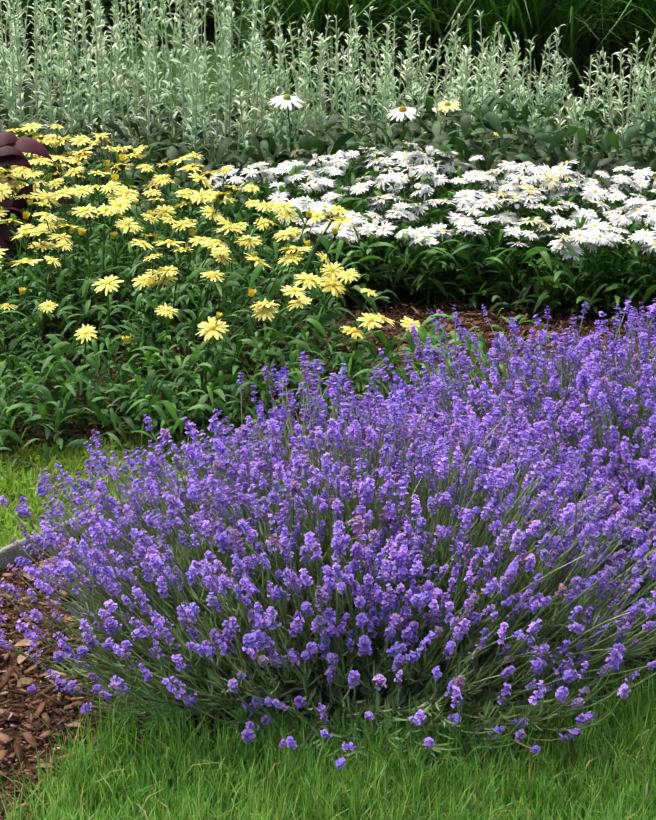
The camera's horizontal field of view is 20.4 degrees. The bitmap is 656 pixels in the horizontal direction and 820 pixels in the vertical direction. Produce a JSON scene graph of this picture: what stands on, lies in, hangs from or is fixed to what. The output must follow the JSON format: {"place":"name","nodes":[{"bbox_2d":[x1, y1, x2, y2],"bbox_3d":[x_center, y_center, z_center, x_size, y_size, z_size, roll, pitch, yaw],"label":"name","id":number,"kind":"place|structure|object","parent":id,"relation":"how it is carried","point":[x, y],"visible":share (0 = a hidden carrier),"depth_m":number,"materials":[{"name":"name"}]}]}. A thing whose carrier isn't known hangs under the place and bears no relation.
{"place":"outdoors","nodes":[
{"label":"outdoors","id":0,"kind":"place"},
{"bbox_2d":[0,239,655,819],"bbox_3d":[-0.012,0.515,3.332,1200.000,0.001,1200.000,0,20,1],"label":"mulch bed","id":1,"kind":"object","parent":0,"point":[16,733],"visible":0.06,"depth_m":3.89,"materials":[{"name":"wood"}]},
{"bbox_2d":[0,131,74,299],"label":"dark-leaved plant","id":2,"kind":"object","parent":1,"relation":"on","point":[13,148],"visible":0.48,"depth_m":5.27,"materials":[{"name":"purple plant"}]},
{"bbox_2d":[14,561,109,766],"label":"chips","id":3,"kind":"object","parent":1,"relation":"on","point":[21,658],"visible":0.35,"depth_m":3.41,"materials":[{"name":"brown plant"}]},
{"bbox_2d":[0,438,254,538],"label":"thatch grass","id":4,"kind":"structure","parent":1,"relation":"on","point":[138,454],"depth_m":4.28,"materials":[{"name":"green plant"}]},
{"bbox_2d":[0,417,302,548],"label":"turf grass","id":5,"kind":"structure","parent":4,"relation":"on","point":[71,462],"depth_m":4.29,"materials":[{"name":"green plant"}]},
{"bbox_2d":[75,0,267,48],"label":"ornamental grass","id":6,"kind":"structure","parent":1,"relation":"on","point":[209,23],"depth_m":10.66,"materials":[{"name":"green plant"}]},
{"bbox_2d":[0,369,453,571],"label":"edging strip","id":7,"kind":"object","parent":1,"relation":"on","point":[9,553],"visible":0.1,"depth_m":3.91,"materials":[{"name":"metal"}]},
{"bbox_2d":[0,122,567,466],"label":"yellow daisies","id":8,"kind":"object","parent":1,"relation":"on","point":[77,247],"visible":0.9,"depth_m":4.86,"materials":[{"name":"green plant"}]},
{"bbox_2d":[0,352,655,770],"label":"lavender","id":9,"kind":"object","parent":1,"relation":"on","point":[310,594],"visible":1,"depth_m":3.15,"materials":[{"name":"purple plant"}]},
{"bbox_2d":[0,627,655,819],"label":"lawn grass","id":10,"kind":"structure","parent":1,"relation":"on","point":[304,790],"depth_m":2.98,"materials":[{"name":"green plant"}]},
{"bbox_2d":[30,692,655,819],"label":"grass blades","id":11,"kind":"object","parent":10,"relation":"on","point":[529,811],"visible":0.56,"depth_m":2.93,"materials":[{"name":"green plant"}]},
{"bbox_2d":[41,717,653,819],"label":"lawn thatch","id":12,"kind":"object","parent":10,"relation":"on","point":[93,812],"depth_m":3.02,"materials":[{"name":"green plant"}]},
{"bbox_2d":[0,0,655,169],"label":"ornamental grass","id":13,"kind":"structure","parent":1,"relation":"on","point":[588,29],"depth_m":7.70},
{"bbox_2d":[1,0,654,237],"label":"ground cover","id":14,"kind":"object","parent":1,"relation":"on","point":[212,73],"visible":0.02,"depth_m":9.95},
{"bbox_2d":[0,0,655,206],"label":"silvery foliage plants","id":15,"kind":"object","parent":14,"relation":"on","point":[193,84],"visible":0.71,"depth_m":6.92,"materials":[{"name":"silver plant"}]},
{"bbox_2d":[0,69,655,258],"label":"leafy plants","id":16,"kind":"object","parent":14,"relation":"on","point":[641,147],"visible":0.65,"depth_m":6.48,"materials":[{"name":"green plant"}]},
{"bbox_2d":[268,94,511,203],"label":"coneflowers","id":17,"kind":"object","parent":14,"relation":"on","point":[285,100],"visible":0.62,"depth_m":6.47,"materials":[{"name":"white plant"}]},
{"bbox_2d":[171,140,655,328],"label":"white daisies","id":18,"kind":"object","parent":1,"relation":"on","point":[524,249],"visible":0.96,"depth_m":5.62,"materials":[{"name":"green plant"}]},
{"bbox_2d":[306,296,655,647],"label":"lavender","id":19,"kind":"object","parent":1,"relation":"on","point":[603,411],"visible":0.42,"depth_m":3.63,"materials":[{"name":"purple plant"}]}
]}

